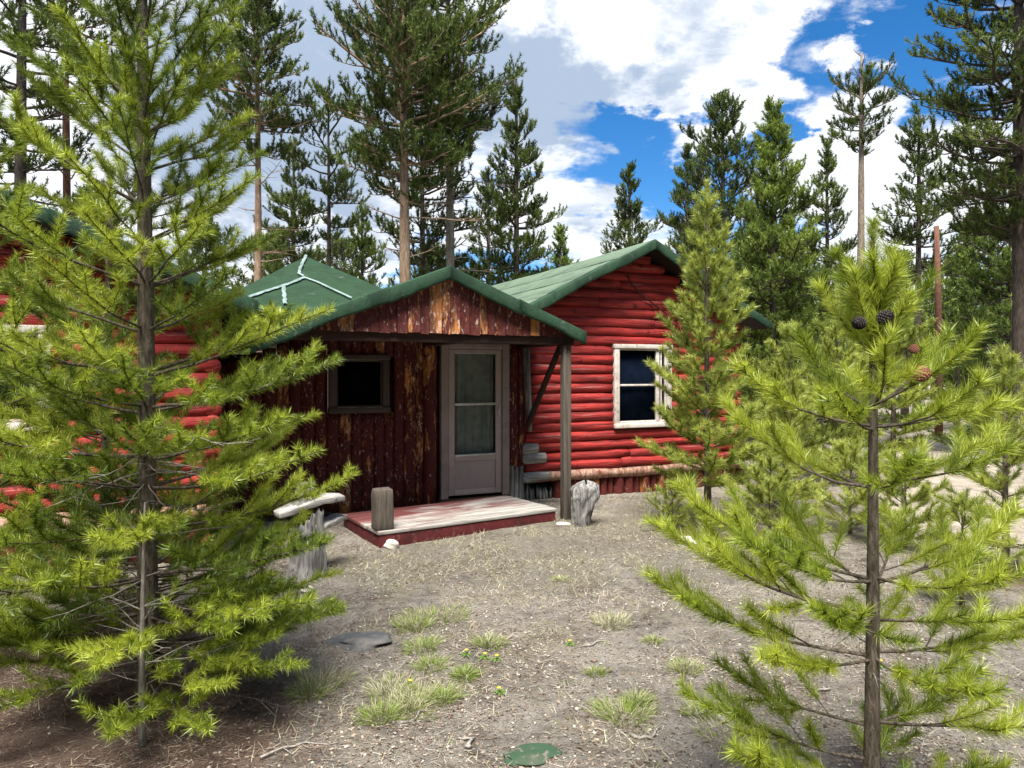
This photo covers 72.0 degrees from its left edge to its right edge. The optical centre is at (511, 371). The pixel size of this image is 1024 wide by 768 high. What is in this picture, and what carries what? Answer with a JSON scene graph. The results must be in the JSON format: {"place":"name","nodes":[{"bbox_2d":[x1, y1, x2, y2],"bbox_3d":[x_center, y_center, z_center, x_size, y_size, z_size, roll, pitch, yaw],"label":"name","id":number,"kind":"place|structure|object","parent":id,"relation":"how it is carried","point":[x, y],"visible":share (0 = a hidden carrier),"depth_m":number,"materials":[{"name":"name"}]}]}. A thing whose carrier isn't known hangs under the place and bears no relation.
{"place":"outdoors","nodes":[
{"label":"outdoors","id":0,"kind":"place"},
{"bbox_2d":[0,0,1013,369],"label":"sky","id":1,"kind":"structure","parent":0,"point":[608,84],"materials":[{"name":"blue"}]},
{"bbox_2d":[0,383,1023,767],"bbox_3d":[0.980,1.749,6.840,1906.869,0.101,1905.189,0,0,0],"label":"ground","id":2,"kind":"structure","parent":0,"point":[78,733],"depth_m":4.27,"materials":[{"name":"soil"}]},
{"bbox_2d":[0,0,122,206],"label":"pine tree","id":3,"kind":"object","parent":2,"relation":"on","point":[20,169],"visible":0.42,"depth_m":13.01,"materials":[{"name":"green plant"}]},
{"bbox_2d":[0,83,135,584],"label":"pine tree","id":4,"kind":"object","parent":2,"relation":"on","point":[14,311],"visible":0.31,"depth_m":4.14,"materials":[{"name":"green plant"}]},
{"bbox_2d":[27,0,131,216],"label":"pine tree","id":5,"kind":"object","parent":2,"relation":"on","point":[67,175],"visible":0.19,"depth_m":14.91,"materials":[{"name":"green plant"}]},
{"bbox_2d":[40,181,135,243],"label":"pine tree","id":6,"kind":"object","parent":2,"relation":"on","point":[85,221],"visible":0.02,"depth_m":30.66,"materials":[{"name":"green plant"}]},
{"bbox_2d":[0,160,250,647],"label":"pine tree","id":7,"kind":"object","parent":2,"relation":"on","point":[162,356],"visible":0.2,"depth_m":4.52,"materials":[{"name":"green plant"}]},
{"bbox_2d":[65,502,235,748],"bbox_3d":[-1.736,1.225,3.367,0.924,1.242,0.618,0,0,39],"label":"pine sapling","id":8,"kind":"object","parent":2,"relation":"on","point":[142,730],"visible":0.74,"depth_m":3.34,"materials":[{"name":"green plant"}]},
{"bbox_2d":[0,0,359,744],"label":"pine tree","id":9,"kind":"object","parent":2,"relation":"on","point":[236,604],"visible":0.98,"depth_m":3.44,"materials":[{"name":"green plant"}]},
{"bbox_2d":[162,215,247,286],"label":"pine tree","id":10,"kind":"object","parent":2,"relation":"on","point":[224,240],"visible":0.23,"depth_m":29.73,"materials":[{"name":"green plant"}]},
{"bbox_2d":[220,283,250,353],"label":"pine tree","id":11,"kind":"object","parent":2,"relation":"on","point":[247,351],"visible":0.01,"depth_m":34.18,"materials":[{"name":"green plant"}]},
{"bbox_2d":[179,0,326,351],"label":"pine tree","id":12,"kind":"object","parent":2,"relation":"on","point":[262,14],"visible":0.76,"depth_m":16.79,"materials":[{"name":"green plant"}]},
{"bbox_2d":[229,232,301,352],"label":"pine tree","id":13,"kind":"object","parent":2,"relation":"on","point":[251,265],"visible":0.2,"depth_m":30.34,"materials":[{"name":"green plant"}]},
{"bbox_2d":[251,135,326,273],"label":"pine tree","id":14,"kind":"object","parent":2,"relation":"on","point":[317,253],"visible":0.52,"depth_m":21.81,"materials":[{"name":"green plant"}]},
{"bbox_2d":[260,732,338,757],"bbox_3d":[-0.977,1.744,3.258,0.162,0.015,0.316,0,0,41],"label":"fallen stick","id":15,"kind":"object","parent":2,"relation":"on","point":[275,750],"visible":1,"depth_m":3.28,"materials":[{"name":"grey wood"}]},
{"bbox_2d":[279,675,335,703],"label":"grass tuft","id":16,"kind":"object","parent":2,"relation":"on","point":[321,690],"visible":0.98,"depth_m":3.84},
{"bbox_2d":[274,482,347,579],"bbox_3d":[-1.748,1.393,6.261,0.356,0.839,0.698,0,0,32],"label":"weathered stump","id":17,"kind":"object","parent":2,"relation":"on","point":[301,565],"visible":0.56,"depth_m":6.12,"materials":[{"name":"grey wood"}]},
{"bbox_2d":[288,659,363,697],"bbox_3d":[-1.066,1.713,3.986,0.520,0.129,0.489,0,0,0],"label":"grass tuft","id":18,"kind":"object","parent":2,"relation":"on","point":[342,681],"visible":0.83,"depth_m":4.00,"materials":[{"name":"plant"}]},
{"bbox_2d":[285,74,374,354],"bbox_3d":[-5.008,-2.981,18.789,2.491,9.623,2.628,0,0,0],"label":"pine tree","id":19,"kind":"object","parent":2,"relation":"on","point":[343,176],"visible":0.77,"depth_m":18.76,"materials":[{"name":"green plant"}]},
{"bbox_2d":[307,231,383,286],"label":"pine tree","id":20,"kind":"object","parent":2,"relation":"on","point":[349,246],"visible":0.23,"depth_m":35.50,"materials":[{"name":"green plant"}]},
{"bbox_2d":[321,631,391,651],"bbox_3d":[-1.008,1.772,4.659,0.418,0.068,0.343,0,0,34],"label":"stepping stone","id":21,"kind":"object","parent":2,"relation":"on","point":[363,642],"visible":0.97,"depth_m":4.59,"materials":[{"name":"stone"}]},
{"bbox_2d":[341,203,388,283],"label":"pine tree","id":22,"kind":"object","parent":2,"relation":"on","point":[365,241],"visible":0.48,"depth_m":20.84,"materials":[{"name":"green plant"}]},
{"bbox_2d":[347,696,411,728],"bbox_3d":[-0.665,1.714,3.579,0.385,0.110,0.340,0,0,-29],"label":"grass tuft","id":23,"kind":"object","parent":2,"relation":"on","point":[392,713],"visible":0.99,"depth_m":3.57,"materials":[{"name":"plant"}]},
{"bbox_2d":[0,191,772,575],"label":"log cabin","id":24,"kind":"object","parent":2,"relation":"on","point":[448,383],"visible":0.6,"depth_m":8.84,"materials":[{"name":"red paint"}]},
{"bbox_2d":[0,325,52,430],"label":"window","id":25,"kind":"structure","parent":24,"relation":"in","point":[24,327],"depth_m":6.01,"materials":[{"name":"white paint"}]},
{"bbox_2d":[327,354,390,413],"bbox_3d":[-1.839,0.143,8.496,0.750,0.705,0.107,0,0,-25],"label":"window","id":26,"kind":"structure","parent":24,"relation":"in","point":[361,382],"depth_m":8.53,"materials":[{"name":"black glass"}]},
{"bbox_2d":[448,349,500,495],"bbox_3d":[-0.486,0.647,9.174,0.743,1.875,0.155,0,0,-25],"label":"door","id":27,"kind":"structure","parent":24,"relation":"in","point":[473,466],"depth_m":9.20,"materials":[{"name":"beige paint"}]},
{"bbox_2d":[612,344,672,428],"bbox_3d":[1.908,0.203,10.282,1.030,1.205,0.117,0,0,-25],"label":"window","id":28,"kind":"structure","parent":24,"relation":"in","point":[634,393],"depth_m":10.29,"materials":[{"name":"white paint"}]},
{"bbox_2d":[355,667,422,706],"bbox_3d":[-0.665,1.731,3.893,0.412,0.098,0.506,0,0,-22],"label":"grass tuft","id":29,"kind":"object","parent":2,"relation":"on","point":[374,693],"visible":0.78,"depth_m":3.91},
{"bbox_2d":[383,539,398,548],"bbox_3d":[-1.210,1.730,7.052,0.168,0.117,0.123,0,0,0],"label":"stone","id":30,"kind":"object","parent":2,"relation":"on","point":[391,544],"visible":0.91,"depth_m":7.01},
{"bbox_2d":[305,0,504,283],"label":"pine tree","id":31,"kind":"object","parent":2,"relation":"on","point":[422,54],"visible":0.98,"depth_m":14.05,"materials":[{"name":"green plant"}]},
{"bbox_2d":[376,687,438,721],"bbox_3d":[-0.531,1.722,3.674,0.416,0.107,0.416,0,0,0],"label":"grass tuft","id":32,"kind":"object","parent":2,"relation":"on","point":[415,708],"visible":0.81,"depth_m":3.66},
{"bbox_2d":[390,614,437,632],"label":"grass tuft","id":33,"kind":"object","parent":2,"relation":"on","point":[411,622],"visible":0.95,"depth_m":4.94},
{"bbox_2d":[397,709,430,723],"bbox_3d":[-0.484,1.753,3.577,0.089,0.017,0.204,0,0,39],"label":"fallen stick","id":34,"kind":"object","parent":2,"relation":"on","point":[409,721],"visible":0.92,"depth_m":3.53,"materials":[{"name":"wood"}]},
{"bbox_2d":[384,680,444,712],"bbox_3d":[-0.515,1.725,3.784,0.386,0.102,0.391,0,0,0],"label":"grass tuft","id":35,"kind":"object","parent":2,"relation":"on","point":[414,692],"visible":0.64,"depth_m":3.81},
{"bbox_2d":[398,632,449,655],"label":"grass tuft","id":36,"kind":"object","parent":2,"relation":"on","point":[432,643],"visible":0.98,"depth_m":4.52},
{"bbox_2d":[359,10,495,287],"bbox_3d":[-2.260,-3.622,17.861,3.789,10.906,3.633,0,0,0],"label":"pine tree","id":37,"kind":"object","parent":2,"relation":"on","point":[438,234],"visible":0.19,"depth_m":17.46,"materials":[{"name":"green plant"}]},
{"bbox_2d":[405,653,454,673],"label":"grass tuft","id":38,"kind":"object","parent":2,"relation":"on","point":[421,664],"visible":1,"depth_m":4.23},
{"bbox_2d":[410,241,457,277],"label":"pine tree","id":39,"kind":"object","parent":2,"relation":"on","point":[434,258],"visible":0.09,"depth_m":32.74,"materials":[{"name":"green plant"}]},
{"bbox_2d":[392,601,476,631],"bbox_3d":[-0.550,1.741,5.074,0.642,0.105,0.571,0,0,-13],"label":"grass tuft","id":40,"kind":"object","parent":2,"relation":"on","point":[429,611],"visible":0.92,"depth_m":5.14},
{"bbox_2d":[357,0,526,271],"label":"pine tree","id":41,"kind":"object","parent":2,"relation":"on","point":[484,122],"visible":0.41,"depth_m":15.05,"materials":[{"name":"green plant"}]},
{"bbox_2d":[416,681,469,707],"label":"grass tuft","id":42,"kind":"object","parent":2,"relation":"on","point":[454,697],"visible":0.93,"depth_m":3.80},
{"bbox_2d":[344,495,556,547],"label":"porch deck","id":43,"kind":"structure","parent":2,"relation":"on","point":[424,523],"depth_m":7.75,"materials":[{"name":"wood"}]},
{"bbox_2d":[371,487,393,530],"bbox_3d":[-1.313,1.381,7.140,0.195,0.407,0.166,0,0,-28],"label":"wooden block","id":44,"kind":"object","parent":43,"relation":"on","point":[382,511],"depth_m":7.07,"materials":[{"name":"wood"}]},
{"bbox_2d":[447,661,485,684],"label":"grass tuft","id":45,"kind":"object","parent":2,"relation":"on","point":[471,674],"visible":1,"depth_m":4.08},
{"bbox_2d":[458,737,474,748],"bbox_3d":[-0.224,1.753,3.346,0.081,0.021,0.095,0,0,10],"label":"fallen stick","id":46,"kind":"object","parent":2,"relation":"on","point":[468,743],"visible":1,"depth_m":3.35,"materials":[{"name":"beige wood"}]},
{"bbox_2d":[458,166,512,285],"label":"pine tree","id":47,"kind":"object","parent":2,"relation":"on","point":[487,232],"visible":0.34,"depth_m":21.84,"materials":[{"name":"green plant"}]},
{"bbox_2d":[465,629,514,651],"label":"grass tuft","id":48,"kind":"object","parent":2,"relation":"on","point":[486,642],"visible":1,"depth_m":4.52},
{"bbox_2d":[493,686,506,694],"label":"dandelion","id":49,"kind":"object","parent":2,"relation":"on","point":[500,688],"visible":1,"depth_m":3.88,"materials":[{"name":"green plant"}]},
{"bbox_2d":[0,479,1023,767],"bbox_3d":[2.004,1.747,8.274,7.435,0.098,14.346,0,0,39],"label":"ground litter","id":50,"kind":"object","parent":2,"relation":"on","point":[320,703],"visible":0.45,"depth_m":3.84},
{"bbox_2d":[28,519,997,767],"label":"pebbles","id":51,"kind":"object","parent":2,"relation":"on","point":[466,699],"visible":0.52,"depth_m":3.92,"materials":[{"name":"stone"}]},
{"bbox_2d":[461,61,567,285],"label":"pine tree","id":52,"kind":"object","parent":2,"relation":"on","point":[516,210],"visible":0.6,"depth_m":18.74,"materials":[{"name":"green plant"}]},
{"bbox_2d":[503,743,562,765],"bbox_3d":[0.089,1.742,3.207,0.265,0.024,0.182,0,0,-35],"label":"roofing scrap","id":53,"kind":"object","parent":2,"relation":"on","point":[530,754],"visible":1,"depth_m":3.20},
{"bbox_2d":[542,222,578,269],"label":"pine tree","id":54,"kind":"object","parent":2,"relation":"on","point":[563,258],"visible":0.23,"depth_m":33.92,"materials":[{"name":"green plant"}]},
{"bbox_2d":[550,573,570,582],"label":"grass tuft","id":55,"kind":"object","parent":2,"relation":"on","point":[556,577],"visible":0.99,"depth_m":6.02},
{"bbox_2d":[556,522,570,524],"bbox_3d":[0.581,1.751,8.066,0.214,0.069,0.145,0,0,-11],"label":"flat stone","id":56,"kind":"object","parent":2,"relation":"on","point":[561,523],"visible":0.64,"depth_m":8.03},
{"bbox_2d":[569,480,599,526],"bbox_3d":[0.822,1.503,8.039,0.340,0.554,0.242,0,0,-17],"label":"tree stump","id":57,"kind":"object","parent":2,"relation":"on","point":[585,496],"visible":0.98,"depth_m":7.95,"materials":[{"name":"grey wood"}]},
{"bbox_2d":[580,664,611,678],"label":"grass tuft","id":58,"kind":"object","parent":2,"relation":"on","point":[590,670],"visible":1,"depth_m":4.16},
{"bbox_2d":[582,640,619,646],"bbox_3d":[0.575,1.769,4.605,0.252,0.015,0.077,0,0,-6],"label":"fallen stick","id":59,"kind":"object","parent":2,"relation":"on","point":[597,641],"visible":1,"depth_m":4.59,"materials":[{"name":"beige wood"}]},
{"bbox_2d":[221,260,987,353],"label":"distant forest","id":60,"kind":"object","parent":2,"relation":"on","point":[868,299],"depth_m":62.86,"materials":[{"name":"green plant"}]},
{"bbox_2d":[585,608,635,630],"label":"grass tuft","id":61,"kind":"object","parent":2,"relation":"on","point":[609,619],"visible":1,"depth_m":4.94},
{"bbox_2d":[582,693,664,733],"bbox_3d":[0.563,1.716,3.595,0.478,0.115,0.431,0,0,30],"label":"grass tuft","id":62,"kind":"object","parent":2,"relation":"on","point":[610,714],"visible":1,"depth_m":3.59,"materials":[{"name":"plant"}]},
{"bbox_2d":[600,159,665,253],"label":"pine tree","id":63,"kind":"object","parent":2,"relation":"on","point":[627,222],"visible":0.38,"depth_m":24.73,"materials":[{"name":"green plant"}]},
{"bbox_2d":[609,685,658,707],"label":"grass tuft","id":64,"kind":"object","parent":2,"relation":"on","point":[637,693],"visible":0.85,"depth_m":3.76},
{"bbox_2d":[629,725,660,739],"bbox_3d":[0.658,1.730,3.367,0.189,0.022,0.090,0,0,-29],"label":"fallen stick","id":65,"kind":"object","parent":2,"relation":"on","point":[643,736],"visible":1,"depth_m":3.34,"materials":[{"name":"beige wood"}]},
{"bbox_2d":[638,633,668,645],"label":"grass tuft","id":66,"kind":"object","parent":2,"relation":"on","point":[649,638],"visible":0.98,"depth_m":4.61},
{"bbox_2d":[642,477,692,526],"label":"pine sapling","id":67,"kind":"object","parent":2,"relation":"on","point":[668,507],"visible":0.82,"depth_m":7.77,"materials":[{"name":"green plant"}]},
{"bbox_2d":[662,653,712,675],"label":"grass tuft","id":68,"kind":"object","parent":2,"relation":"on","point":[682,668],"visible":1,"depth_m":4.17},
{"bbox_2d":[656,141,719,259],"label":"pine tree","id":69,"kind":"object","parent":2,"relation":"on","point":[673,221],"visible":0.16,"depth_m":24.91,"materials":[{"name":"green plant"}]},
{"bbox_2d":[671,694,725,720],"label":"grass tuft","id":70,"kind":"object","parent":2,"relation":"on","point":[688,709],"visible":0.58,"depth_m":3.63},
{"bbox_2d":[668,204,737,270],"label":"pine tree","id":71,"kind":"object","parent":2,"relation":"on","point":[684,218],"visible":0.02,"depth_m":31.95,"materials":[{"name":"green plant"}]},
{"bbox_2d":[632,177,779,527],"bbox_3d":[2.238,-0.198,7.910,1.602,4.092,1.510,0,0,43],"label":"pine tree","id":72,"kind":"object","parent":2,"relation":"on","point":[700,330],"visible":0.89,"depth_m":7.89,"materials":[{"name":"green plant"}]},
{"bbox_2d":[700,710,729,723],"bbox_3d":[1.022,1.737,3.551,0.087,0.024,0.133,0,0,-21],"label":"fallen stick","id":73,"kind":"object","parent":2,"relation":"on","point":[720,720],"visible":0.43,"depth_m":3.53,"materials":[{"name":"beige wood"}]},
{"bbox_2d":[665,88,769,314],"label":"pine tree","id":74,"kind":"object","parent":2,"relation":"on","point":[704,154],"visible":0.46,"depth_m":21.66,"materials":[{"name":"green plant"}]},
{"bbox_2d":[689,711,776,752],"bbox_3d":[1.054,1.723,3.410,0.445,0.070,0.462,0,0,-38],"label":"grass tuft","id":75,"kind":"object","parent":2,"relation":"on","point":[715,732],"visible":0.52,"depth_m":3.40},
{"bbox_2d":[740,283,799,395],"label":"pine tree","id":76,"kind":"object","parent":2,"relation":"on","point":[778,329],"visible":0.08,"depth_m":23.98,"materials":[{"name":"green plant"}]},
{"bbox_2d":[707,451,833,541],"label":"pine sapling","id":77,"kind":"object","parent":2,"relation":"on","point":[766,485],"visible":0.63,"depth_m":6.93,"materials":[{"name":"green plant"}]},
{"bbox_2d":[748,380,827,478],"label":"pine tree","id":78,"kind":"object","parent":2,"relation":"on","point":[814,428],"visible":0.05,"depth_m":10.35,"materials":[{"name":"green plant"}]},
{"bbox_2d":[722,95,858,432],"bbox_3d":[6.744,-2.636,18.051,4.792,8.935,4.636,0,0,0],"label":"pine tree","id":79,"kind":"object","parent":2,"relation":"on","point":[774,188],"visible":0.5,"depth_m":17.50,"materials":[{"name":"green plant"}]},
{"bbox_2d":[726,316,862,501],"bbox_3d":[3.429,0.582,8.864,1.593,2.574,1.452,0,0,-18],"label":"pine tree","id":80,"kind":"object","parent":2,"relation":"on","point":[792,377],"visible":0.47,"depth_m":8.70,"materials":[{"name":"green plant"}]},
{"bbox_2d":[776,255,821,327],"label":"pine tree","id":81,"kind":"object","parent":2,"relation":"on","point":[798,259],"visible":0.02,"depth_m":27.14,"materials":[{"name":"green plant"}]},
{"bbox_2d":[815,684,830,695],"bbox_3d":[1.706,1.750,3.877,0.167,0.021,0.051,0,0,-37],"label":"fallen stick","id":82,"kind":"object","parent":2,"relation":"on","point":[824,689],"visible":0.68,"depth_m":3.88,"materials":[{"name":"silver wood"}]},
{"bbox_2d":[790,134,857,422],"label":"pine tree","id":83,"kind":"object","parent":2,"relation":"on","point":[828,164],"visible":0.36,"depth_m":23.82,"materials":[{"name":"green plant"}]},
{"bbox_2d":[799,373,859,452],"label":"pine tree","id":84,"kind":"object","parent":2,"relation":"on","point":[825,447],"visible":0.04,"depth_m":13.10,"materials":[{"name":"green plant"}]},
{"bbox_2d":[636,209,1023,767],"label":"pine tree","id":85,"kind":"object","parent":2,"relation":"on","point":[874,281],"visible":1,"depth_m":2.53,"materials":[{"name":"green plant"}]},
{"bbox_2d":[797,286,898,473],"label":"pine tree","id":86,"kind":"object","parent":2,"relation":"on","point":[851,355],"visible":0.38,"depth_m":11.03,"materials":[{"name":"green plant"}]},
{"bbox_2d":[797,435,898,533],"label":"pine sapling","id":87,"kind":"object","parent":2,"relation":"on","point":[850,451],"visible":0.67,"depth_m":7.69,"materials":[{"name":"green plant"}]},
{"bbox_2d":[824,49,901,399],"bbox_3d":[10.410,-3.907,21.048,2.086,11.476,2.024,0,0,39],"label":"pine tree","id":88,"kind":"object","parent":2,"relation":"on","point":[863,88],"visible":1,"depth_m":20.93,"materials":[{"name":"green plant"}]},
{"bbox_2d":[853,361,900,428],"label":"pine tree","id":89,"kind":"object","parent":2,"relation":"on","point":[897,399],"visible":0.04,"depth_m":18.98,"materials":[{"name":"green plant"}]},
{"bbox_2d":[845,268,950,468],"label":"pine tree","id":90,"kind":"object","parent":2,"relation":"on","point":[914,394],"visible":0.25,"depth_m":12.29,"materials":[{"name":"green plant"}]},
{"bbox_2d":[841,448,959,548],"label":"pine sapling","id":91,"kind":"object","parent":2,"relation":"on","point":[923,496],"visible":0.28,"depth_m":6.98,"materials":[{"name":"green plant"}]},
{"bbox_2d":[880,332,933,427],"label":"pine tree","id":92,"kind":"object","parent":2,"relation":"on","point":[901,414],"visible":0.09,"depth_m":21.98,"materials":[{"name":"green plant"}]},
{"bbox_2d":[851,100,976,411],"bbox_3d":[12.877,-3.345,22.031,3.665,10.352,3.529,0,0,-25],"label":"pine tree","id":93,"kind":"object","parent":2,"relation":"on","point":[907,235],"visible":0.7,"depth_m":21.83,"materials":[{"name":"green plant"}]},
{"bbox_2d":[884,245,955,416],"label":"pine tree","id":94,"kind":"object","parent":2,"relation":"on","point":[932,332],"visible":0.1,"depth_m":25.82,"materials":[{"name":"green plant"}]},
{"bbox_2d":[923,294,950,399],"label":"pine tree","id":95,"kind":"object","parent":2,"relation":"on","point":[934,337],"visible":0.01,"depth_m":44.08,"materials":[{"name":"green plant"}]},
{"bbox_2d":[934,226,946,435],"bbox_3d":[11.518,-1.042,18.999,0.264,5.787,0.212,0,0,0],"label":"dead trunk","id":96,"kind":"object","parent":2,"relation":"on","point":[938,323],"visible":0.61,"depth_m":18.94,"materials":[{"name":"wood"}]},
{"bbox_2d":[915,311,989,446],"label":"pine tree","id":97,"kind":"object","parent":2,"relation":"on","point":[956,371],"visible":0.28,"depth_m":15.38,"materials":[{"name":"green plant"}]},
{"bbox_2d":[886,0,1023,443],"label":"pine tree","id":98,"kind":"object","parent":2,"relation":"on","point":[1009,25],"visible":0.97,"depth_m":13.94,"materials":[{"name":"green plant"}]},
{"bbox_2d":[927,251,982,320],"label":"pine tree","id":99,"kind":"object","parent":2,"relation":"on","point":[958,294],"visible":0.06,"depth_m":47.37,"materials":[{"name":"green plant"}]},
{"bbox_2d":[922,243,1007,391],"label":"pine tree","id":100,"kind":"object","parent":2,"relation":"on","point":[957,285],"visible":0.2,"depth_m":29.76,"materials":[{"name":"green plant"}]},
{"bbox_2d":[919,150,1012,417],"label":"pine tree","id":101,"kind":"object","parent":2,"relation":"on","point":[986,246],"visible":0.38,"depth_m":20.14,"materials":[{"name":"green plant"}]},
{"bbox_2d":[911,489,1023,607],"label":"pine sapling","id":102,"kind":"object","parent":2,"relation":"on","point":[960,504],"visible":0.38,"depth_m":5.15,"materials":[{"name":"green plant"}]},
{"bbox_2d":[925,342,1023,572],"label":"pine tree","id":103,"kind":"object","parent":2,"relation":"on","point":[1012,370],"visible":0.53,"depth_m":6.10,"materials":[{"name":"green plant"}]},
{"bbox_2d":[942,206,1008,389],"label":"pine tree","id":104,"kind":"object","parent":2,"relation":"on","point":[952,260],"visible":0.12,"depth_m":33.79,"materials":[{"name":"green plant"}]},
{"bbox_2d":[948,302,1011,435],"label":"pine tree","id":105,"kind":"object","parent":2,"relation":"on","point":[981,356],"visible":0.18,"depth_m":16.85,"materials":[{"name":"green plant"}]},
{"bbox_2d":[980,301,1006,416],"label":"pine tree","id":106,"kind":"object","parent":2,"relation":"on","point":[1003,333],"visible":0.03,"depth_m":21.98,"materials":[{"name":"green plant"}]},
{"bbox_2d":[977,291,1011,435],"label":"pine tree","id":107,"kind":"object","parent":2,"relation":"on","point":[1007,325],"visible":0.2,"depth_m":18.15,"materials":[{"name":"green plant"}]},
{"bbox_2d":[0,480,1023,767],"bbox_3d":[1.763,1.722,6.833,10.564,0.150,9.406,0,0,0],"label":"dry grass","id":108,"kind":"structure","parent":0,"point":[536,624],"depth_m":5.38,"materials":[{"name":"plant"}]},
{"bbox_2d":[878,408,1023,543],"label":"path","id":109,"kind":"structure","parent":0,"point":[957,482],"depth_m":10.92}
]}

